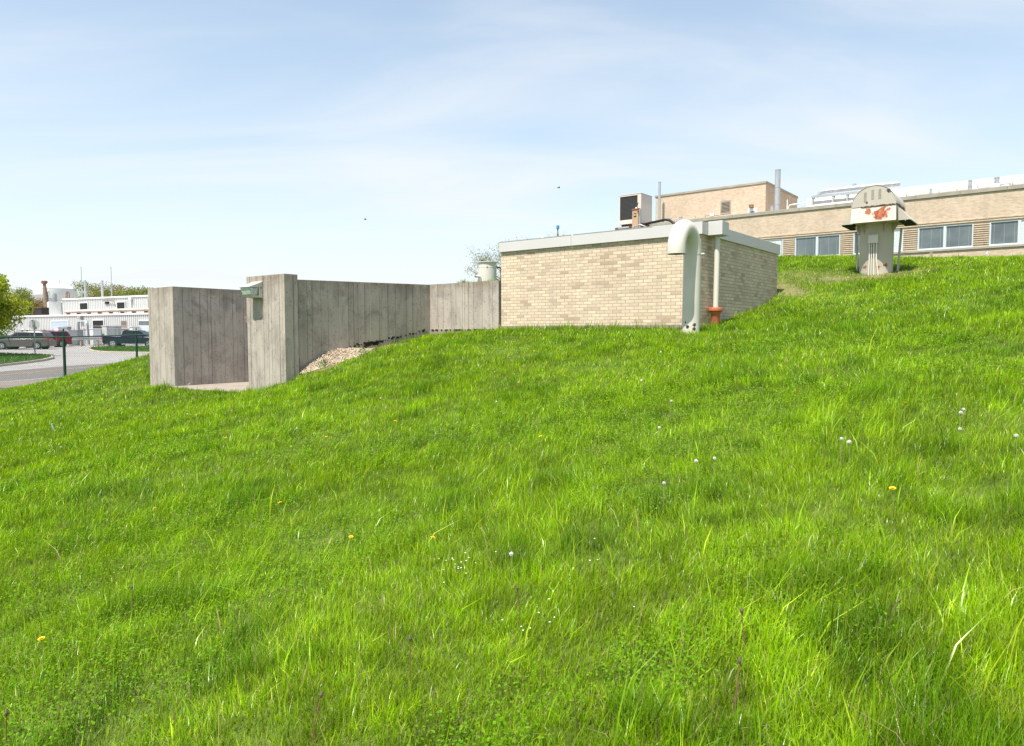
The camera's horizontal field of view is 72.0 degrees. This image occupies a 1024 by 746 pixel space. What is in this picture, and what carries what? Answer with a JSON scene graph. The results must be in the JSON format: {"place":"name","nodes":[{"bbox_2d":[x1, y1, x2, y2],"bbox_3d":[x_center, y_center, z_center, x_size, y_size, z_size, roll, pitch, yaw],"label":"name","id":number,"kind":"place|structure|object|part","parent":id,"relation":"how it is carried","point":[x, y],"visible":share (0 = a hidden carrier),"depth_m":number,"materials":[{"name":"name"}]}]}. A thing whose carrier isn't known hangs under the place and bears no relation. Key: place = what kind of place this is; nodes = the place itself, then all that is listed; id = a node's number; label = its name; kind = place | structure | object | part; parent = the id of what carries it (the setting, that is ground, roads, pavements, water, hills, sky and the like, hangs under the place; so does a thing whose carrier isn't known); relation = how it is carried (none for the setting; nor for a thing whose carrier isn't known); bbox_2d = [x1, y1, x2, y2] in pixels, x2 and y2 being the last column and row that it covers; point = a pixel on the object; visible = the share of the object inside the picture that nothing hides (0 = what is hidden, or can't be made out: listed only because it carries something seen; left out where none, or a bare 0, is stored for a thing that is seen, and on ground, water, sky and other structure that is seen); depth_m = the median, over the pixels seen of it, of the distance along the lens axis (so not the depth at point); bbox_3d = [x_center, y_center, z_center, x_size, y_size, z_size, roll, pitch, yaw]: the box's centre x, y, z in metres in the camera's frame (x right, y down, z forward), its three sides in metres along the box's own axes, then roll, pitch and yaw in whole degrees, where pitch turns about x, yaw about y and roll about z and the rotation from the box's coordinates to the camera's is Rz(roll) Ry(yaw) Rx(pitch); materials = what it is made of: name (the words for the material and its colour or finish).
{"place":"outdoors","nodes":[
{"label":"outdoors","id":0,"kind":"place"},
{"bbox_2d":[0,354,46,363],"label":"verge","id":1,"kind":"structure","parent":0,"point":[11,361],"depth_m":44.79,"materials":[{"name":"green plant"}]},
{"bbox_2d":[0,273,34,338],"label":"maple tree","id":2,"kind":"object","parent":1,"relation":"on","point":[5,319],"visible":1,"depth_m":51.17,"materials":[{"name":"green plant"}]},
{"bbox_2d":[29,320,39,353],"bbox_3d":[-34.701,-2.576,51.243,0.711,2.604,0.054,0,3,-8],"label":"road sign","id":3,"kind":"object","parent":1,"relation":"on","point":[33,324],"visible":0.78,"depth_m":51.21,"materials":[{"name":"metal"}]},
{"bbox_2d":[0,345,148,362],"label":"verge grass","id":4,"kind":"structure","parent":1,"relation":"on","point":[50,355],"depth_m":51.84,"materials":[{"name":"green plant"}]},
{"bbox_2d":[0,377,58,387],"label":"road shoulder","id":5,"kind":"object","parent":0,"point":[8,384],"visible":0.05,"depth_m":33.31},
{"bbox_2d":[0,363,112,381],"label":"road","id":6,"kind":"structure","parent":0,"point":[31,371],"depth_m":38.05,"materials":[{"name":"grey asphalt"}]},
{"bbox_2d":[0,344,146,388],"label":"parking lot","id":7,"kind":"structure","parent":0,"point":[73,355],"depth_m":52.75,"materials":[{"name":"grey asphalt"}]},
{"bbox_2d":[0,356,54,366],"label":"kerb","id":8,"kind":"structure","parent":7,"relation":"on","point":[32,361],"depth_m":43.53,"materials":[{"name":"concrete"}]},
{"bbox_2d":[0,332,56,349],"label":"minivan","id":9,"kind":"object","parent":7,"relation":"on","point":[25,340],"visible":0.63,"depth_m":70.20,"materials":[{"name":"beige paint"}]},
{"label":"window","id":10,"kind":"part","parent":9,"relation":"part of","materials":[{"name":"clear glass"}]},
{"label":"window","id":11,"kind":"part","parent":9,"relation":"part of","materials":[{"name":"black glass"}]},
{"bbox_2d":[26,330,71,347],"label":"suv","id":12,"kind":"object","parent":7,"relation":"on","point":[58,333],"visible":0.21,"depth_m":77.21,"materials":[{"name":"red paint"}]},
{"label":"window","id":13,"kind":"part","parent":12,"relation":"part of","materials":[{"name":"black glass"}]},
{"bbox_2d":[31,280,77,301],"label":"water tower","id":14,"kind":"structure","parent":7,"relation":"on","point":[59,289],"depth_m":244.28,"materials":[{"name":"white metal"}]},
{"bbox_2d":[53,327,66,329],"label":"utility cabinet","id":15,"kind":"object","parent":7,"relation":"on","point":[60,328],"visible":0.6,"depth_m":85.47,"materials":[{"name":"grey metal"}]},
{"bbox_2d":[66,330,77,345],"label":"utility cabinet","id":16,"kind":"object","parent":7,"relation":"on","point":[72,332],"visible":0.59,"depth_m":82.74,"materials":[{"name":"metal"}]},
{"bbox_2d":[5,295,148,344],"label":"white building","id":17,"kind":"structure","parent":7,"relation":"on","point":[71,320],"depth_m":96.72,"materials":[{"name":"metal"}]},
{"bbox_2d":[32,281,48,314],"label":"rusty chimney","id":18,"kind":"object","parent":17,"relation":"on","point":[44,310],"visible":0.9,"depth_m":102.63,"materials":[{"name":"brown metal"}]},
{"bbox_2d":[47,291,61,314],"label":"cyclone fan","id":19,"kind":"object","parent":17,"relation":"on","point":[53,305],"visible":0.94,"depth_m":103.10},
{"bbox_2d":[51,320,68,329],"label":"roller door","id":20,"kind":"structure","parent":17,"relation":"in","point":[65,323],"depth_m":97.80,"materials":[{"name":"white paint"}]},
{"bbox_2d":[79,267,82,297],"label":"light mast","id":21,"kind":"object","parent":17,"relation":"on","point":[81,285],"visible":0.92,"depth_m":113.61,"materials":[{"name":"grey metal"}]},
{"bbox_2d":[79,302,88,309],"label":"window","id":22,"kind":"structure","parent":17,"relation":"in","point":[82,305],"depth_m":101.07,"materials":[{"name":"black glass"}]},
{"bbox_2d":[84,280,86,297],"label":"steel stack","id":23,"kind":"object","parent":17,"relation":"on","point":[85,289],"visible":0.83,"depth_m":109.54,"materials":[{"name":"metal"}]},
{"bbox_2d":[92,319,104,334],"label":"doorway","id":24,"kind":"structure","parent":17,"relation":"in","point":[94,322],"depth_m":93.08,"materials":[{"name":"black paint"}]},
{"bbox_2d":[100,280,103,296],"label":"steel stack","id":25,"kind":"object","parent":17,"relation":"on","point":[102,291],"visible":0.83,"depth_m":107.25,"materials":[{"name":"metal"}]},
{"bbox_2d":[64,308,147,314],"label":"rusty pipeline","id":26,"kind":"object","parent":17,"relation":"on","point":[133,310],"visible":0.59,"depth_m":95.34,"materials":[{"name":"metal"}]},
{"bbox_2d":[116,301,125,308],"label":"window","id":27,"kind":"structure","parent":17,"relation":"in","point":[119,304],"depth_m":96.57,"materials":[{"name":"black glass"}]},
{"bbox_2d":[138,320,148,331],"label":"window","id":28,"kind":"structure","parent":17,"relation":"in","point":[144,323],"depth_m":88.10,"materials":[{"name":"white glass"}]},
{"bbox_2d":[16,325,141,344],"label":"yard fence","id":29,"kind":"object","parent":7,"relation":"on","point":[97,328],"visible":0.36,"depth_m":85.02,"materials":[{"name":"metal"}]},
{"bbox_2d":[77,330,83,344],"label":"utility cabinet","id":30,"kind":"object","parent":7,"relation":"on","point":[79,332],"visible":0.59,"depth_m":83.82,"materials":[{"name":"grey metal"}]},
{"bbox_2d":[77,320,89,344],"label":"pipe arch","id":31,"kind":"structure","parent":7,"relation":"on","point":[87,326],"depth_m":86.31,"materials":[{"name":"metal"}]},
{"bbox_2d":[72,337,101,345],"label":"guardrail","id":32,"kind":"object","parent":7,"relation":"on","point":[85,338],"visible":0.3,"depth_m":79.91,"materials":[{"name":"metal"}]},
{"bbox_2d":[90,329,101,345],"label":"utility cabinet","id":33,"kind":"object","parent":7,"relation":"on","point":[94,332],"visible":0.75,"depth_m":83.52,"materials":[{"name":"grey metal"}]},
{"bbox_2d":[102,326,114,334],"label":"utility cabinet","id":34,"kind":"object","parent":7,"relation":"on","point":[105,330],"visible":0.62,"depth_m":84.48,"materials":[{"name":"metal"}]},
{"bbox_2d":[115,326,120,334],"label":"utility cabinet","id":35,"kind":"object","parent":7,"relation":"on","point":[119,331],"visible":0.18,"depth_m":86.26,"materials":[{"name":"grey metal"}]},
{"bbox_2d":[89,349,149,353],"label":"kerb","id":36,"kind":"structure","parent":7,"relation":"on","point":[117,352],"depth_m":59.33,"materials":[{"name":"concrete"}]},
{"bbox_2d":[94,346,146,351],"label":"verge","id":37,"kind":"structure","parent":7,"relation":"on","point":[122,350],"depth_m":60.75,"materials":[{"name":"green plant"}]},
{"bbox_2d":[102,330,148,345],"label":"pickup truck","id":38,"kind":"object","parent":7,"relation":"on","point":[126,338],"visible":0.35,"depth_m":75.49,"materials":[{"name":"black paint"}]},
{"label":"window","id":39,"kind":"part","parent":38,"relation":"part of","materials":[{"name":"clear glass"}]},
{"bbox_2d":[129,327,139,344],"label":"utility cabinet","id":40,"kind":"object","parent":7,"relation":"on","point":[130,328],"visible":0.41,"depth_m":85.48,"materials":[{"name":"grey metal"}]},
{"bbox_2d":[173,382,248,392],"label":"path","id":41,"kind":"structure","parent":0,"point":[236,385],"depth_m":17.57,"materials":[{"name":"concrete"}]},
{"bbox_2d":[0,251,1023,745],"bbox_3d":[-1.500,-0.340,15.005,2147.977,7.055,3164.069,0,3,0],"label":"ground","id":42,"kind":"structure","parent":0,"point":[800,293],"depth_m":4.02,"materials":[{"name":"plant"}]},
{"bbox_2d":[4,710,7,745],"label":"spent stalk","id":43,"kind":"object","parent":42,"relation":"on","point":[6,713],"visible":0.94,"depth_m":2.82,"materials":[{"name":"brown plant"}]},
{"bbox_2d":[1,287,31,315],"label":"budding tree","id":44,"kind":"object","parent":42,"relation":"on","point":[19,294],"visible":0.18,"depth_m":160.39,"materials":[{"name":"green plant"}]},
{"bbox_2d":[7,287,37,314],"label":"budding tree","id":45,"kind":"object","parent":42,"relation":"on","point":[25,298],"visible":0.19,"depth_m":164.16,"materials":[{"name":"green plant"}]},
{"bbox_2d":[21,296,43,315],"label":"budding tree","id":46,"kind":"object","parent":42,"relation":"on","point":[35,303],"visible":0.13,"depth_m":169.00,"materials":[{"name":"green plant"}]},
{"bbox_2d":[37,636,44,678],"bbox_3d":[-2.227,1.351,3.341,0.030,0.205,0.030,0,3,0],"label":"dandelion","id":47,"kind":"object","parent":42,"relation":"on","point":[41,638],"visible":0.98,"depth_m":3.34,"materials":[{"name":"yellow plant"}]},
{"bbox_2d":[0,328,149,387],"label":"chain link fence","id":48,"kind":"object","parent":42,"relation":"on","point":[64,360],"visible":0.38,"depth_m":30.20,"materials":[{"name":"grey metal"}]},
{"bbox_2d":[71,279,112,297],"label":"budding tree","id":49,"kind":"object","parent":42,"relation":"on","point":[79,285],"visible":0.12,"depth_m":154.17,"materials":[{"name":"green plant"}]},
{"bbox_2d":[88,283,113,296],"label":"budding tree","id":50,"kind":"object","parent":42,"relation":"on","point":[94,294],"visible":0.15,"depth_m":148.91,"materials":[{"name":"green plant"}]},
{"bbox_2d":[87,281,125,294],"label":"budding tree","id":51,"kind":"object","parent":42,"relation":"on","point":[108,286],"visible":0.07,"depth_m":163.93,"materials":[{"name":"green plant"}]},
{"bbox_2d":[89,286,134,296],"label":"budding tree","id":52,"kind":"object","parent":42,"relation":"on","point":[116,292],"visible":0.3,"depth_m":146.47,"materials":[{"name":"green plant"}]},
{"bbox_2d":[125,285,150,295],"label":"budding tree","id":53,"kind":"object","parent":42,"relation":"on","point":[144,292],"visible":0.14,"depth_m":148.16,"materials":[{"name":"green plant"}]},
{"bbox_2d":[148,286,248,386],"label":"concrete wall","id":54,"kind":"structure","parent":42,"relation":"on","point":[198,336],"depth_m":18.25,"materials":[{"name":"grey concrete"}]},
{"bbox_2d":[312,691,322,745],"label":"spent stalk","id":55,"kind":"object","parent":42,"relation":"on","point":[321,694],"visible":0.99,"depth_m":2.59,"materials":[{"name":"brown plant"}]},
{"bbox_2d":[299,347,373,373],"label":"gravel","id":56,"kind":"structure","parent":42,"relation":"on","point":[341,353],"depth_m":15.35,"materials":[{"name":"beige gravel"}]},
{"bbox_2d":[317,359,329,367],"bbox_3d":[-4.015,-0.190,15.000,0.254,0.231,0.335,-2,4,-27],"label":"weed","id":57,"kind":"object","parent":56,"relation":"on","point":[324,362],"visible":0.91,"depth_m":14.99,"materials":[{"name":"green plant"}]},
{"bbox_2d":[358,347,368,355],"bbox_3d":[-3.312,-0.482,15.588,0.289,0.234,0.340,-2,4,-28],"label":"weed","id":58,"kind":"object","parent":56,"relation":"on","point":[363,351],"visible":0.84,"depth_m":15.55,"materials":[{"name":"green plant"}]},
{"bbox_2d":[246,274,500,390],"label":"retaining wall","id":59,"kind":"structure","parent":42,"relation":"on","point":[294,325],"depth_m":15.94,"materials":[{"name":"concrete"}]},
{"bbox_2d":[239,281,262,298],"bbox_3d":[-5.593,-1.786,15.105,0.410,0.366,0.324,3,4,38],"label":"wall lamp","id":60,"kind":"object","parent":59,"relation":"attached to","point":[253,290],"visible":1,"depth_m":15.04,"materials":[{"name":"metal"}]},
{"bbox_2d":[408,635,411,675],"bbox_3d":[-0.418,1.169,2.891,0.013,0.188,0.013,-1,4,-23],"label":"spent stalk","id":61,"kind":"object","parent":42,"relation":"on","point":[409,638],"visible":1,"depth_m":2.89,"materials":[{"name":"brown plant"}]},
{"bbox_2d":[465,245,500,280],"bbox_3d":[-0.892,-7.410,59.621,5.701,7.020,6.503,3,4,39],"label":"budding tree","id":62,"kind":"object","parent":42,"relation":"on","point":[485,257],"visible":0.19,"depth_m":58.79,"materials":[{"name":"grey plant"}]},
{"bbox_2d":[477,261,497,280],"bbox_3d":[-0.710,-2.757,20.376,0.584,0.887,0.584,0,3,0],"label":"vent drum","id":63,"kind":"object","parent":42,"relation":"on","point":[486,270],"visible":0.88,"depth_m":20.14,"materials":[{"name":"paint"}]},
{"bbox_2d":[509,552,512,585],"bbox_3d":[-0.003,1.010,3.623,0.023,0.187,0.024,1,3,13],"label":"dandelion clock","id":64,"kind":"object","parent":42,"relation":"on","point":[511,554],"visible":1,"depth_m":3.62,"materials":[{"name":"white plant"}]},
{"bbox_2d":[0,316,1023,745],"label":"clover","id":65,"kind":"object","parent":42,"relation":"on","point":[746,404],"visible":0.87,"depth_m":4.38,"materials":[{"name":"green plant"}]},
{"bbox_2d":[516,585,519,614],"bbox_3d":[0.028,1.064,3.226,0.022,0.188,0.013,-2,4,-27],"label":"spent stalk","id":66,"kind":"object","parent":42,"relation":"on","point":[517,588],"visible":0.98,"depth_m":3.22,"materials":[{"name":"brown plant"}]},
{"bbox_2d":[478,233,563,270],"bbox_3d":[0.706,-8.175,62.096,7.938,8.263,6.954,0,3,0],"label":"budding tree","id":67,"kind":"object","parent":42,"relation":"on","point":[499,264],"visible":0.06,"depth_m":61.16,"materials":[{"name":"green plant"}]},
{"bbox_2d":[438,538,634,630],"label":"white flowers","id":68,"kind":"object","parent":42,"relation":"on","point":[502,619],"visible":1,"depth_m":3.65,"materials":[{"name":"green plant"}]},
{"bbox_2d":[499,220,779,328],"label":"brick building","id":69,"kind":"structure","parent":42,"relation":"on","point":[623,277],"depth_m":14.97,"materials":[{"name":"beige brick"}]},
{"bbox_2d":[615,193,652,229],"bbox_3d":[2.700,-3.429,15.532,0.743,0.941,0.606,3,4,38],"label":"air conditioner","id":70,"kind":"object","parent":69,"relation":"on","point":[627,203],"visible":0.47,"depth_m":15.39,"materials":[{"name":"white metal"}]},
{"bbox_2d":[644,218,675,224],"bbox_3d":[3.183,-3.127,14.967,0.112,0.320,0.952,-2,4,-35],"label":"insulated pipe","id":71,"kind":"object","parent":70,"relation":"attached to","point":[661,220],"visible":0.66,"depth_m":14.98,"materials":[{"name":"grey metal"}]},
{"bbox_2d":[632,202,640,227],"bbox_3d":[2.664,-3.291,15.116,0.186,0.711,0.122,3,4,38],"label":"disconnect box","id":72,"kind":"object","parent":69,"relation":"on","point":[636,215],"visible":0.86,"depth_m":15.08,"materials":[{"name":"beige metal"}]},
{"bbox_2d":[708,307,722,323],"bbox_3d":[3.986,-1.049,13.813,0.280,0.466,0.280,3,4,38],"label":"drain receiver","id":73,"kind":"object","parent":69,"relation":"attached to","point":[715,312],"visible":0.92,"depth_m":13.73,"materials":[{"name":"ceramic"}]},
{"bbox_2d":[662,481,665,510],"bbox_3d":[0.902,0.742,4.189,0.021,0.201,0.022,3,4,40],"label":"dandelion clock","id":74,"kind":"object","parent":42,"relation":"on","point":[664,482],"visible":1,"depth_m":4.18,"materials":[{"name":"plant"}]},
{"bbox_2d":[667,219,703,333],"bbox_3d":[3.001,-1.623,12.304,0.365,2.084,0.914,3,5,44],"label":"gooseneck vent","id":75,"kind":"object","parent":42,"relation":"on","point":[684,240],"visible":1,"depth_m":12.38,"materials":[{"name":"metal"}]},
{"bbox_2d":[735,657,741,712],"bbox_3d":[0.760,1.052,2.374,0.035,0.188,0.014,-3,5,-45],"label":"spent stalk","id":76,"kind":"object","parent":42,"relation":"on","point":[739,660],"visible":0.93,"depth_m":2.37,"materials":[{"name":"brown plant"}]},
{"bbox_2d":[740,607,744,653],"bbox_3d":[0.873,0.983,2.670,0.014,0.188,0.026,-2,4,-30],"label":"spent stalk","id":77,"kind":"object","parent":42,"relation":"on","point":[741,610],"visible":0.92,"depth_m":2.67,"materials":[{"name":"brown plant"}]},
{"bbox_2d":[650,181,1023,257],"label":"office building","id":78,"kind":"structure","parent":42,"relation":"on","point":[979,222],"depth_m":48.54,"materials":[{"name":"beige brick"}]},
{"bbox_2d":[658,181,660,222],"bbox_3d":[12.874,-14.433,61.606,0.353,4.493,0.348,3,4,38],"label":"steel flue","id":79,"kind":"object","parent":78,"relation":"on","point":[659,200],"visible":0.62,"depth_m":61.49,"materials":[{"name":"metal"}]},
{"bbox_2d":[748,208,756,212],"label":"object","id":80,"kind":"structure","parent":78,"relation":"in","point":[751,210],"depth_m":57.47,"materials":[{"name":"metal"}]},
{"bbox_2d":[766,239,782,254],"bbox_3d":[18.547,-9.082,52.276,3.050,1.490,0.100,3,4,38],"label":"window","id":81,"kind":"structure","parent":78,"relation":"in","point":[772,240],"depth_m":51.43,"materials":[{"name":"metal"}]},
{"bbox_2d":[774,169,780,209],"bbox_3d":[20.586,-13.767,54.690,0.654,3.950,0.644,3,4,38],"label":"steel stack","id":82,"kind":"object","parent":78,"relation":"on","point":[777,188],"visible":0.69,"depth_m":54.51,"materials":[{"name":"metal"}]},
{"bbox_2d":[788,201,810,208],"bbox_3d":[20.944,-12.043,51.440,1.632,0.746,0.100,3,4,38],"label":"handrail pipe","id":83,"kind":"object","parent":78,"relation":"attached to","point":[798,203],"visible":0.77,"depth_m":51.45,"materials":[{"name":"white metal"}]},
{"bbox_2d":[795,234,839,256],"bbox_3d":[21.589,-8.946,49.871,3.050,1.490,0.100,3,4,38],"label":"window","id":84,"kind":"structure","parent":78,"relation":"in","point":[824,245],"depth_m":49.81,"materials":[{"name":"glass"}]},
{"bbox_2d":[804,201,851,206],"bbox_3d":[22.565,-11.838,50.399,4.508,0.589,0.300,3,4,38],"label":"roof line pipe","id":85,"kind":"object","parent":78,"relation":"on","point":[829,203],"visible":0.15,"depth_m":50.22,"materials":[{"name":"white metal"}]},
{"bbox_2d":[811,191,858,204],"bbox_3d":[24.117,-12.355,51.682,3.698,1.432,1.770,3,4,38],"label":"steel rack","id":86,"kind":"object","parent":78,"relation":"on","point":[833,195],"visible":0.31,"depth_m":51.19,"materials":[{"name":"metal"}]},
{"bbox_2d":[853,229,903,254],"bbox_3d":[24.628,-8.809,47.469,3.050,1.490,0.100,3,4,38],"label":"window","id":87,"kind":"structure","parent":78,"relation":"in","point":[854,250],"depth_m":48.19,"materials":[{"name":"metal"}]},
{"bbox_2d":[806,174,1023,205],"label":"white duct","id":88,"kind":"object","parent":78,"relation":"on","point":[963,185],"visible":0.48,"depth_m":47.38,"materials":[{"name":"metal"}]},
{"bbox_2d":[817,181,899,194],"bbox_3d":[24.841,-13.079,50.807,5.505,1.140,0.322,3,4,38],"label":"silver pipe","id":89,"kind":"object","parent":88,"relation":"on","point":[856,187],"visible":0.9,"depth_m":50.80,"materials":[{"name":"metal"}]},
{"bbox_2d":[917,223,973,250],"bbox_3d":[27.669,-8.672,45.064,3.050,1.490,0.100,3,4,38],"label":"window","id":90,"kind":"structure","parent":78,"relation":"in","point":[959,235],"depth_m":45.01,"materials":[{"name":"glass"}]},
{"bbox_2d":[968,180,972,189],"bbox_3d":[29.468,-11.827,45.375,0.369,1.134,0.363,3,4,38],"label":"steel flue","id":91,"kind":"object","parent":78,"relation":"on","point":[969,184],"visible":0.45,"depth_m":45.27,"materials":[{"name":"metal"}]},
{"bbox_2d":[990,177,999,186],"bbox_3d":[30.580,-11.772,44.486,0.852,1.126,0.852,3,4,38],"label":"steel flue","id":92,"kind":"object","parent":78,"relation":"on","point":[996,182],"visible":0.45,"depth_m":44.33,"materials":[{"name":"metal"}]},
{"bbox_2d":[1000,180,1010,185],"bbox_3d":[30.758,-11.602,43.970,0.592,0.846,0.586,3,4,38],"label":"dome vent","id":93,"kind":"object","parent":78,"relation":"on","point":[1005,182],"visible":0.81,"depth_m":43.75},
{"bbox_2d":[989,219,1023,245],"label":"window","id":94,"kind":"structure","parent":78,"relation":"in","point":[1008,232],"depth_m":43.09,"materials":[{"name":"metal"}]},
{"bbox_2d":[847,440,850,467],"bbox_3d":[2.119,0.520,4.437,0.028,0.202,0.027,2,4,35],"label":"dandelion clock","id":95,"kind":"object","parent":42,"relation":"on","point":[848,441],"visible":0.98,"depth_m":4.43,"materials":[{"name":"white plant"}]},
{"bbox_2d":[841,185,917,274],"bbox_3d":[9.706,-3.691,18.681,1.650,2.328,1.420,3,4,38],"label":"mushroom vent","id":96,"kind":"object","parent":42,"relation":"on","point":[877,217],"visible":0.97,"depth_m":18.43,"materials":[{"name":"metal"}]},
{"bbox_2d":[889,486,895,521],"bbox_3d":[1.952,0.675,3.623,0.032,0.185,0.032,1,3,20],"label":"dandelion","id":97,"kind":"object","parent":42,"relation":"on","point":[892,487],"visible":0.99,"depth_m":3.62,"materials":[{"name":"yellow plant"}]},
{"bbox_2d":[1014,434,1018,464],"bbox_3d":[2.966,0.455,4.153,0.023,0.198,0.025,-2,4,-34],"label":"dandelion clock","id":98,"kind":"object","parent":42,"relation":"on","point":[1016,435],"visible":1,"depth_m":4.15,"materials":[{"name":"plant"}]},
{"bbox_2d":[0,0,1023,333],"label":"sky","id":99,"kind":"structure","parent":0,"point":[215,144],"materials":[{"name":"blue"}]}
]}

